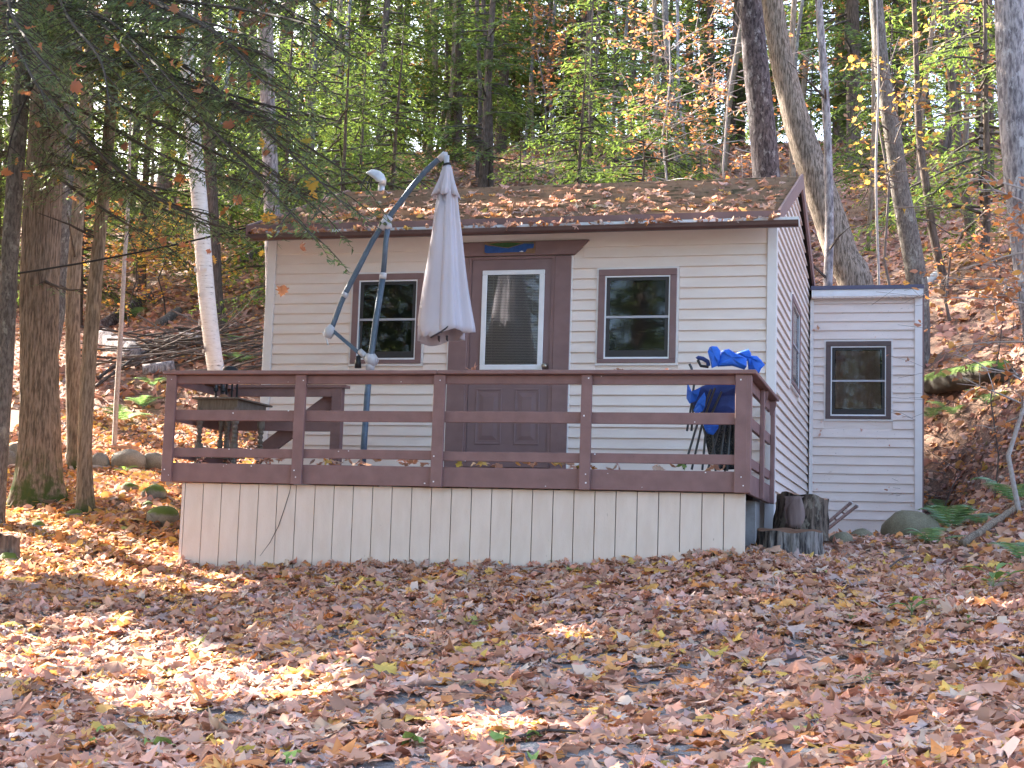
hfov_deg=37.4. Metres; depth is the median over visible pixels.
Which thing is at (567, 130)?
hemlock tree
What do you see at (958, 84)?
hemlock tree
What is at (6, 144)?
hemlock tree
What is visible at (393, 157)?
young hemlock
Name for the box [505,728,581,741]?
stick
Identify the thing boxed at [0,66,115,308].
young hemlock
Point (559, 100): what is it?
hemlock tree
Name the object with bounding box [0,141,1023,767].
ground
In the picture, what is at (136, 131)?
hemlock tree
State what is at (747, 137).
hemlock tree
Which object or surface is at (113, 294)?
young hemlock
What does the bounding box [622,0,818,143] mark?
hemlock tree
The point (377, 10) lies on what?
hemlock tree
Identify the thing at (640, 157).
fallen log
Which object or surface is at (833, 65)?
beech sapling
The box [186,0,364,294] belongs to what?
young hemlock
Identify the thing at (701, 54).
hemlock tree
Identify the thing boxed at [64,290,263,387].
brush pile
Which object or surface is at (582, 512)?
deck
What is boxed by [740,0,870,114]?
beech sapling
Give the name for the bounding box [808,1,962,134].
hemlock tree
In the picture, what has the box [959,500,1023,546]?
fallen branch
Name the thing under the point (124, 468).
broadleaf weed
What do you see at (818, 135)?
sky
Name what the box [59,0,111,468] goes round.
tree
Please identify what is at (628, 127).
young hemlock
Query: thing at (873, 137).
tree trunk
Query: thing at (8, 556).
rock
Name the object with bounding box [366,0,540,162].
hemlock tree
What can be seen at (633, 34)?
hemlock tree
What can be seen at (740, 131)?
hemlock tree
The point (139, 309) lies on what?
fern
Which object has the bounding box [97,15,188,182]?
hemlock tree
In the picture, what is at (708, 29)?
beech sapling
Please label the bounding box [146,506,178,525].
rock
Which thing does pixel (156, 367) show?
fallen log
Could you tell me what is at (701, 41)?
hemlock tree
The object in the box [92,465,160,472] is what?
fallen branch
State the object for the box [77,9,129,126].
maple sapling
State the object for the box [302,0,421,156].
hemlock tree
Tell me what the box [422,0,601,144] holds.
hemlock tree
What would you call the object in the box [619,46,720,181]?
young hemlock
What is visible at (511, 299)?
door
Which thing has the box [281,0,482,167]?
hemlock tree
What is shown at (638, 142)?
young hemlock
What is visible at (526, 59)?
beech sapling
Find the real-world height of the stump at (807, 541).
0.365 m
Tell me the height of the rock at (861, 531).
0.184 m
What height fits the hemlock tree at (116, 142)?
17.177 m
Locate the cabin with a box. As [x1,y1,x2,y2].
[245,174,815,528]
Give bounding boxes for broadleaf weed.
[115,466,136,470]
[849,673,877,682]
[887,596,937,614]
[959,562,1023,587]
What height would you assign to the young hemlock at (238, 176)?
5.928 m
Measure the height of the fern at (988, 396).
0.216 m
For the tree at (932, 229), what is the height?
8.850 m
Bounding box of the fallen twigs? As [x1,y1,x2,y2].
[0,500,1023,767]
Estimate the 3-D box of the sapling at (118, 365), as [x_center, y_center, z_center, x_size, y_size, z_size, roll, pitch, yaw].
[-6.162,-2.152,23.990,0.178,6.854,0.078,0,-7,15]
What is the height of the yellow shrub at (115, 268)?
3.100 m
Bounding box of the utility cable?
[17,227,245,273]
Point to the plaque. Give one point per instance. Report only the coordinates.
(507, 247)
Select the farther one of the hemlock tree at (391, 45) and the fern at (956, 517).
the hemlock tree at (391, 45)
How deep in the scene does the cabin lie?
16.71 m
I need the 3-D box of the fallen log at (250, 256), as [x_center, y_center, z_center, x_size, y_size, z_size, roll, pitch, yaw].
[-6.223,-3.140,36.524,0.219,0.670,1.099,-1,-7,22]
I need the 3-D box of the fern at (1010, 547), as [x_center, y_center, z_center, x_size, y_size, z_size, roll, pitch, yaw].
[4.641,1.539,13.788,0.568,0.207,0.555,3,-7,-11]
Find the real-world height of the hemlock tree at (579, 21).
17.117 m
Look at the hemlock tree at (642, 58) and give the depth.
72.77 m
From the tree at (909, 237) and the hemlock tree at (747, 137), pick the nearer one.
the tree at (909, 237)
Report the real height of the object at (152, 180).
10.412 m
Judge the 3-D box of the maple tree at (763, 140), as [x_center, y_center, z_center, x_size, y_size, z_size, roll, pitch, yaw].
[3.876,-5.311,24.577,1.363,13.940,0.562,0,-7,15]
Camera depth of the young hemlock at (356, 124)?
43.82 m
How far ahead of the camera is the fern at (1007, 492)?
17.01 m
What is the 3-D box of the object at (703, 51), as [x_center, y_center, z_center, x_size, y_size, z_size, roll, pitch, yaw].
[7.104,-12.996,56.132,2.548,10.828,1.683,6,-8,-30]
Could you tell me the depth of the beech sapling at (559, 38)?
44.51 m
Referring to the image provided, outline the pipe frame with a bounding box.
[829,501,858,529]
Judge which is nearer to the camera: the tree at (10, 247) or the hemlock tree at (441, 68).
the tree at (10, 247)
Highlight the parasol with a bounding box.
[322,151,475,465]
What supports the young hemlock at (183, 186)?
on the ground
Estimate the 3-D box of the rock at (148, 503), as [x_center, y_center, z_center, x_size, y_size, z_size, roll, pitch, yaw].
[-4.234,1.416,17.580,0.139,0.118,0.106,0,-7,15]
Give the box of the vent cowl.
[360,169,385,190]
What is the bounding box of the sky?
[3,0,997,184]
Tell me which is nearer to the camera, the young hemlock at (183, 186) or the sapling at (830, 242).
the sapling at (830, 242)
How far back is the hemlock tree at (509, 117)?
59.37 m
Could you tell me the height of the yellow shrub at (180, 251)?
2.889 m
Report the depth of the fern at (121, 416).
25.06 m
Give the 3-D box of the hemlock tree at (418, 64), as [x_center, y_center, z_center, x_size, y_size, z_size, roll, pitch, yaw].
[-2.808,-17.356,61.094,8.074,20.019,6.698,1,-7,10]
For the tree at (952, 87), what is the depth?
30.47 m
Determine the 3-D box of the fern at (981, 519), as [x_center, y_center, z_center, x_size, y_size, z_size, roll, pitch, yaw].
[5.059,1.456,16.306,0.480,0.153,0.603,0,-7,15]
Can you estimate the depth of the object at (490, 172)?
42.99 m
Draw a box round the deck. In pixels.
[161,362,778,568]
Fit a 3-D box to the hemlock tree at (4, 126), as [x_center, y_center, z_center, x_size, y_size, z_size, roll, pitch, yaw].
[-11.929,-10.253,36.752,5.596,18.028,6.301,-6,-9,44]
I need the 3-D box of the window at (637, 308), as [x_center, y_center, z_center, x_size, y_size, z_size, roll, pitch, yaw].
[1.355,-0.736,16.375,0.904,1.078,0.046,0,-7,15]
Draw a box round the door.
[466,259,551,463]
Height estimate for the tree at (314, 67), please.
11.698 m
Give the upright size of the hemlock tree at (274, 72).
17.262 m
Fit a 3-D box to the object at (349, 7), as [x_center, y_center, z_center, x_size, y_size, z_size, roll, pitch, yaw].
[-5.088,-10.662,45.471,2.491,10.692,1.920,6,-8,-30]
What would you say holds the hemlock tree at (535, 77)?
on the ground
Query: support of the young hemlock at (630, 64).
on the ground
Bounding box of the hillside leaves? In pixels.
[11,129,1023,465]
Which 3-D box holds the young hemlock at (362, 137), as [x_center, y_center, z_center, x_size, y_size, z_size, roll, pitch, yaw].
[-3.670,-4.783,33.974,4.264,6.479,4.133,5,-7,-27]
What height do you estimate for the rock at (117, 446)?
0.255 m
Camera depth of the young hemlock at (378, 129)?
39.38 m
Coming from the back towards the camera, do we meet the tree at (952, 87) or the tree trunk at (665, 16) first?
the tree trunk at (665, 16)
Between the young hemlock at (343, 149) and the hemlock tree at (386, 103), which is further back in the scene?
the hemlock tree at (386, 103)
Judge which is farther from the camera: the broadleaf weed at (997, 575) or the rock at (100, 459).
the rock at (100, 459)
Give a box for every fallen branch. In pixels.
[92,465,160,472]
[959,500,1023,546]
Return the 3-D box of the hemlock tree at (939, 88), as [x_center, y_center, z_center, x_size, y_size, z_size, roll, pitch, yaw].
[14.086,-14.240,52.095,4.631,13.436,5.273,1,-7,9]
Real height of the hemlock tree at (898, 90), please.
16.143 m
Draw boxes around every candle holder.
[213,385,218,396]
[220,385,225,393]
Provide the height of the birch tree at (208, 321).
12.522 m
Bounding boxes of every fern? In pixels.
[100,404,150,419]
[124,307,146,316]
[125,395,162,407]
[134,377,166,384]
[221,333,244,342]
[222,352,255,361]
[904,527,966,544]
[918,504,983,526]
[924,407,943,417]
[924,499,953,508]
[926,401,964,416]
[960,512,999,522]
[965,389,1005,404]
[970,477,1023,500]
[986,542,1023,558]
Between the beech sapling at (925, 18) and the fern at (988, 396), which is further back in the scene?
the beech sapling at (925, 18)
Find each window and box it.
[348,271,424,365]
[595,266,679,365]
[788,292,800,396]
[824,339,892,420]
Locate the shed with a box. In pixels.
[809,284,923,532]
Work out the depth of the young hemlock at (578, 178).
30.47 m
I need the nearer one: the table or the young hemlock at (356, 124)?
the table
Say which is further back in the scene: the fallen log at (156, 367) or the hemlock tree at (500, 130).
the hemlock tree at (500, 130)
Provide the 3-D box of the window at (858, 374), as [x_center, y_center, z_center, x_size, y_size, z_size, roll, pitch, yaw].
[4.704,-0.051,20.534,0.912,1.113,0.036,0,-7,15]
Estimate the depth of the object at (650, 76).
51.42 m
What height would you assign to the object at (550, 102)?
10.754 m
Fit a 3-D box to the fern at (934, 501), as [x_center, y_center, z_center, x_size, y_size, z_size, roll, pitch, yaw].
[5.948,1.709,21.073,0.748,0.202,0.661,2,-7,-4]
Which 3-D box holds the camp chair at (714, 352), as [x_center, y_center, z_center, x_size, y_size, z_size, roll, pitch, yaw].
[1.770,0.225,14.095,0.355,1.154,0.182,-3,-8,36]
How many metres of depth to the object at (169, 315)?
31.50 m
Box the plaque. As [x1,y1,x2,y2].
[484,241,534,253]
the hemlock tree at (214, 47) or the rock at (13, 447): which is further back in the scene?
the hemlock tree at (214, 47)
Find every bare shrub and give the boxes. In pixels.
[872,179,1023,498]
[884,408,1013,511]
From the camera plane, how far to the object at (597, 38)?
37.66 m
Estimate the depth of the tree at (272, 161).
27.17 m
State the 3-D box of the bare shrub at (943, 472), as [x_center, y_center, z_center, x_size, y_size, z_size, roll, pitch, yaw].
[5.858,1.148,20.507,1.873,1.646,1.466,0,-7,15]
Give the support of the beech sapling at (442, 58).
on the ground
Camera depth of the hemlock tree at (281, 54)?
47.91 m
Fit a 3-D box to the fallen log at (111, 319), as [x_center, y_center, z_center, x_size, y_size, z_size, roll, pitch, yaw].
[-8.505,-1.618,33.390,0.296,1.183,1.927,0,-7,17]
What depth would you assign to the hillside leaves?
32.12 m
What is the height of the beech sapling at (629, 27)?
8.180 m
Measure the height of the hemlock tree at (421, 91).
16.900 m
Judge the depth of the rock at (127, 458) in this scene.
21.64 m
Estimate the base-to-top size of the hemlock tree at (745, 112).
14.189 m
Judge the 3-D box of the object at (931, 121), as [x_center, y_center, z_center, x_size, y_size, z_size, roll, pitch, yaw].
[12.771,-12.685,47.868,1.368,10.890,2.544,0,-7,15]
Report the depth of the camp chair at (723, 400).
14.15 m
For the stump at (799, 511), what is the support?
on the ground
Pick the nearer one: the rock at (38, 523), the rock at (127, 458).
the rock at (38, 523)
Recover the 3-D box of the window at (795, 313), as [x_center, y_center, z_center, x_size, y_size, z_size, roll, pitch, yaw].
[3.456,-0.463,18.443,0.046,1.113,1.284,0,-7,15]
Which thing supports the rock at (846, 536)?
on the ground
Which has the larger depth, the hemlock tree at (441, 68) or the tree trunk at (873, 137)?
the hemlock tree at (441, 68)
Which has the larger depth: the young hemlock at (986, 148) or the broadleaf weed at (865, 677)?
the young hemlock at (986, 148)
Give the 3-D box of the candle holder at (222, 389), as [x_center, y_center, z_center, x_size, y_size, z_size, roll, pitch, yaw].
[-2.986,0.083,15.607,0.060,0.140,0.057,0,-7,15]
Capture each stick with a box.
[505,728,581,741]
[885,555,911,569]
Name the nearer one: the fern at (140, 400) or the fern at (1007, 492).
the fern at (1007, 492)
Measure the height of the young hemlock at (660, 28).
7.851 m
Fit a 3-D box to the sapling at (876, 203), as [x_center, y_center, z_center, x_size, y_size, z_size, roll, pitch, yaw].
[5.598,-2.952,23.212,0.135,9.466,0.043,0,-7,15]
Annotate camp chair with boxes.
[683,346,720,469]
[693,349,746,470]
[703,349,764,470]
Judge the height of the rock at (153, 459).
0.381 m
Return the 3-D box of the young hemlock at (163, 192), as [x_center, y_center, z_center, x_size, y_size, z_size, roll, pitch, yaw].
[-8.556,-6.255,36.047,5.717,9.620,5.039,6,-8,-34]
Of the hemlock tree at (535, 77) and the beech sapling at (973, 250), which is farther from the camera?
the hemlock tree at (535, 77)
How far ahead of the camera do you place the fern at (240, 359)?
27.55 m
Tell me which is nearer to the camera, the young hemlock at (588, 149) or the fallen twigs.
the fallen twigs
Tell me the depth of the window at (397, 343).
17.12 m
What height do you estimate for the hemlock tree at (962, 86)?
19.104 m
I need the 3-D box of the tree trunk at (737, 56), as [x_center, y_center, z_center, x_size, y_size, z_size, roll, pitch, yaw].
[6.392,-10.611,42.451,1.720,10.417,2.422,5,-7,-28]
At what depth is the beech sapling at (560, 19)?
48.69 m
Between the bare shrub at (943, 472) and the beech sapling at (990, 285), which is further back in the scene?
the bare shrub at (943, 472)
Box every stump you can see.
[0,532,20,556]
[755,528,824,556]
[772,491,828,540]
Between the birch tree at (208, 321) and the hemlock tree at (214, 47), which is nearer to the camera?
the birch tree at (208, 321)
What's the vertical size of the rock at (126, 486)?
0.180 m
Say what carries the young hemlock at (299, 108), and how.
on the ground
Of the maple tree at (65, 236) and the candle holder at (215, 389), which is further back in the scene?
the maple tree at (65, 236)
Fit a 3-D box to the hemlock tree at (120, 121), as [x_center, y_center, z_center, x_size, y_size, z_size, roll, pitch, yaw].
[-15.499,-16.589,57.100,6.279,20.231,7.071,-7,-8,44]
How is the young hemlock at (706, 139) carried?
on the ground
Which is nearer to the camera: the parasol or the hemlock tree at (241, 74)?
the parasol
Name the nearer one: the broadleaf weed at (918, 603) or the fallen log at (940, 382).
the broadleaf weed at (918, 603)
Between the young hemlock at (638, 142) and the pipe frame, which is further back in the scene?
the young hemlock at (638, 142)
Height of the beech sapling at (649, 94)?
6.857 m
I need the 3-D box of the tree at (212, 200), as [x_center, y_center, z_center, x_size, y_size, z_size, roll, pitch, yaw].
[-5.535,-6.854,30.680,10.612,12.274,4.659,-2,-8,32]
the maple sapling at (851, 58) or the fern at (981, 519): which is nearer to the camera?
the fern at (981, 519)
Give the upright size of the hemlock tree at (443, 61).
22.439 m
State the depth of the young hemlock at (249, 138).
43.46 m
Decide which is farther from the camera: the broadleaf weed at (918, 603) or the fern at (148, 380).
the fern at (148, 380)
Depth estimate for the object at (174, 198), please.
42.78 m
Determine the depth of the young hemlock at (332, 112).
38.68 m
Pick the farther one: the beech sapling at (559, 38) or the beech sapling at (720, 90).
the beech sapling at (559, 38)
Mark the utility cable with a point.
(127, 254)
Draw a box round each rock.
[1,552,17,560]
[8,450,15,464]
[9,443,16,462]
[32,520,44,526]
[65,509,81,516]
[92,452,109,466]
[111,449,146,469]
[115,444,139,452]
[121,482,138,492]
[140,484,166,499]
[143,501,152,506]
[144,452,161,469]
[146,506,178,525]
[828,532,852,543]
[851,528,872,535]
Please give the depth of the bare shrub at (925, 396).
18.77 m
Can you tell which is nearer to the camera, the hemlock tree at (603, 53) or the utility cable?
the utility cable
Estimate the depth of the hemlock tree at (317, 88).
61.41 m
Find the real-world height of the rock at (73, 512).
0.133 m
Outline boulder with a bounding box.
[880,510,939,537]
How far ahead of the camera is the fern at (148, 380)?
26.80 m
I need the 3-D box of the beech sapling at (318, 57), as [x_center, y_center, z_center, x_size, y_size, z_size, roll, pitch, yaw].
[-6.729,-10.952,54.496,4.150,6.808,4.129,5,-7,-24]
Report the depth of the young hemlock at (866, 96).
34.99 m
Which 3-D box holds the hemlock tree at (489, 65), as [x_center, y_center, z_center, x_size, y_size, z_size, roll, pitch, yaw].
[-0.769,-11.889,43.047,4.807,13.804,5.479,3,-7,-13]
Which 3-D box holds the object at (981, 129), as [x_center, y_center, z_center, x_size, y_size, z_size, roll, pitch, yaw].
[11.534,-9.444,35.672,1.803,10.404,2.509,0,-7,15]
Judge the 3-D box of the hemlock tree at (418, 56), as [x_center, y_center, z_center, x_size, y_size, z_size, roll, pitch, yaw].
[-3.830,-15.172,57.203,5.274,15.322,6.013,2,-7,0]
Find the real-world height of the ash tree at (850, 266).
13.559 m
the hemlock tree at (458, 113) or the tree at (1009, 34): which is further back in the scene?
the hemlock tree at (458, 113)
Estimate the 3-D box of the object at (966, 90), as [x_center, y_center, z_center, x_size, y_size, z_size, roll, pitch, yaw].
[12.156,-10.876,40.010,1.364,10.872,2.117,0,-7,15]
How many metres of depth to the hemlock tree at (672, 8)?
59.53 m
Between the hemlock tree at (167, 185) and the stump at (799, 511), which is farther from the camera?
the hemlock tree at (167, 185)
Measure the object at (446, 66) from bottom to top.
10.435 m
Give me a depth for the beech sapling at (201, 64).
51.83 m
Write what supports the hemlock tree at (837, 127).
on the ground
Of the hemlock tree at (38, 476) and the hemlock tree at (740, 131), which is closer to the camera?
the hemlock tree at (38, 476)
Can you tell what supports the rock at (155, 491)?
on the ground
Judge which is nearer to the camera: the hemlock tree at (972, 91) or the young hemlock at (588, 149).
the young hemlock at (588, 149)
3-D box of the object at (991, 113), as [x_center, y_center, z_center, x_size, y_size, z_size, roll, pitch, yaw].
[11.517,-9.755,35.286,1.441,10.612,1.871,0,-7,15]
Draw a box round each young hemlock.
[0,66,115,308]
[16,4,195,325]
[20,0,263,290]
[116,0,262,239]
[165,41,300,251]
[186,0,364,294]
[187,10,410,322]
[216,80,289,213]
[218,0,376,247]
[220,0,431,201]
[244,30,417,272]
[316,6,456,191]
[316,62,413,191]
[322,24,432,191]
[486,134,545,186]
[500,22,640,184]
[510,0,662,184]
[553,0,717,183]
[585,94,698,182]
[593,117,641,182]
[597,0,745,180]
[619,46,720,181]
[654,90,730,180]
[820,0,974,218]
[851,0,1006,262]
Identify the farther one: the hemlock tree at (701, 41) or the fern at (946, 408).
the hemlock tree at (701, 41)
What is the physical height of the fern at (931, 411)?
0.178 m
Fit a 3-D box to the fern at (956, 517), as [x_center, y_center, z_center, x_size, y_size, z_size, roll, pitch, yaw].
[4.777,1.451,16.377,0.763,0.268,0.903,0,-7,15]
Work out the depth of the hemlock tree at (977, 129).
40.37 m
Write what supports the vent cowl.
on the cabin
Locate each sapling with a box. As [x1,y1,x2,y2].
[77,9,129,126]
[112,83,131,448]
[121,11,230,153]
[293,0,377,157]
[393,0,513,148]
[480,0,619,169]
[482,0,600,148]
[492,0,564,102]
[549,0,683,100]
[555,0,744,183]
[632,0,742,155]
[641,0,831,201]
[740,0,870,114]
[788,0,850,285]
[796,0,940,94]
[832,2,994,284]
[844,0,996,164]
[870,2,961,94]
[875,0,879,284]
[922,165,1023,513]
[926,201,1013,320]
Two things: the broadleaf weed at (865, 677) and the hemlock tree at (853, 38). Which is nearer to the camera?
the broadleaf weed at (865, 677)
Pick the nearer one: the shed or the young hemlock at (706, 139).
the shed
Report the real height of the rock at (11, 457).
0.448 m
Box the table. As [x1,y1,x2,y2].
[192,397,272,463]
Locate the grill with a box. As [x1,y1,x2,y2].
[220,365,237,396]
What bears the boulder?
on the ground
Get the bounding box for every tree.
[0,0,33,523]
[0,0,85,349]
[0,0,129,258]
[0,0,398,507]
[1,9,90,254]
[1,11,131,244]
[27,0,295,198]
[39,6,123,513]
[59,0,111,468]
[79,3,228,240]
[82,9,177,187]
[95,22,154,175]
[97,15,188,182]
[132,3,274,143]
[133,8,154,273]
[141,0,322,177]
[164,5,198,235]
[180,0,304,396]
[201,0,238,333]
[214,0,402,181]
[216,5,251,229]
[223,3,328,173]
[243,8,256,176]
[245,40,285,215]
[254,4,279,295]
[278,1,370,162]
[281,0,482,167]
[291,0,427,137]
[294,0,469,157]
[302,0,320,202]
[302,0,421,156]
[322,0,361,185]
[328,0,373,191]
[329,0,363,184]
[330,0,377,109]
[350,0,465,152]
[356,0,523,146]
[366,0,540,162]
[373,0,555,147]
[374,0,465,149]
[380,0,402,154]
[402,0,543,149]
[403,0,560,186]
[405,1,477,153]
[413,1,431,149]
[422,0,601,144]
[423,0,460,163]
[431,0,584,153]
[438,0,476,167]
[462,0,625,144]
[462,2,554,145]
[463,0,617,142]
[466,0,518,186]
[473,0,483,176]
[494,0,684,148]
[507,1,597,145]
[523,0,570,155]
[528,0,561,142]
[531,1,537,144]
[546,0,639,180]
[549,0,661,143]
[549,10,642,145]
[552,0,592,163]
[559,0,723,147]
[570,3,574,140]
[608,0,674,145]
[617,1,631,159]
[619,0,748,145]
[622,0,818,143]
[628,0,721,145]
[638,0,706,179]
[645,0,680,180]
[645,4,748,143]
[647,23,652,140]
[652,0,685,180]
[669,0,820,146]
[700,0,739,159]
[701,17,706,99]
[717,0,870,140]
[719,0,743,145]
[719,0,833,143]
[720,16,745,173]
[735,0,962,170]
[739,0,780,177]
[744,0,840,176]
[762,0,873,285]
[773,0,942,142]
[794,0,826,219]
[797,0,995,136]
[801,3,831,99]
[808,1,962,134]
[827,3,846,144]
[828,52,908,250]
[834,0,994,131]
[863,0,975,135]
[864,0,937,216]
[868,0,996,145]
[869,0,954,368]
[902,0,948,295]
[905,6,997,134]
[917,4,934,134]
[934,4,998,131]
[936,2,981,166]
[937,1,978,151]
[942,0,974,241]
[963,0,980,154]
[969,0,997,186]
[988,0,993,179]
[994,0,1023,483]
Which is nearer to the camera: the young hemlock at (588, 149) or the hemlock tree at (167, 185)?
the young hemlock at (588, 149)
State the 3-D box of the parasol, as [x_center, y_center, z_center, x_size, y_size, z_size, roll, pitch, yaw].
[-1.179,-0.758,15.693,1.678,3.363,0.900,0,-7,15]
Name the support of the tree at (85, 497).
on the ground
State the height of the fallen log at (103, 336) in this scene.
0.986 m
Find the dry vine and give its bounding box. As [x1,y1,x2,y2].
[260,486,290,555]
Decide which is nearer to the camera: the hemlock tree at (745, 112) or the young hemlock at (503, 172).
the young hemlock at (503, 172)
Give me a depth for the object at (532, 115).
49.95 m
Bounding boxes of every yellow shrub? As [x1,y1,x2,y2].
[82,198,178,326]
[86,201,259,318]
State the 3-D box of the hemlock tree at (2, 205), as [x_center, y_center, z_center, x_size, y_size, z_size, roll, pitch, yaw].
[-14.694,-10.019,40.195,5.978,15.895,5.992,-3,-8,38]
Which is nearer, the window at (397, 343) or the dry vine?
the dry vine
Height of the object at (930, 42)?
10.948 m
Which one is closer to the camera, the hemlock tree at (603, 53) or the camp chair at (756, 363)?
the camp chair at (756, 363)
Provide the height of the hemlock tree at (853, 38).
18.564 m
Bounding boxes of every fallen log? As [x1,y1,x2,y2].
[98,328,146,360]
[99,292,153,327]
[142,360,175,374]
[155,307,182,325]
[239,245,264,262]
[621,149,673,170]
[924,360,1013,394]
[927,271,937,285]
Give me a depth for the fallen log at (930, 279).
28.25 m
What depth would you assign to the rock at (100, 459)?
21.70 m
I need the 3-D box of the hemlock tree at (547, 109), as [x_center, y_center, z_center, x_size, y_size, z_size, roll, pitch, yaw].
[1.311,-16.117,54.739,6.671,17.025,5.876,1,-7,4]
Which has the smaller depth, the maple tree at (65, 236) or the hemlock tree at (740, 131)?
the maple tree at (65, 236)

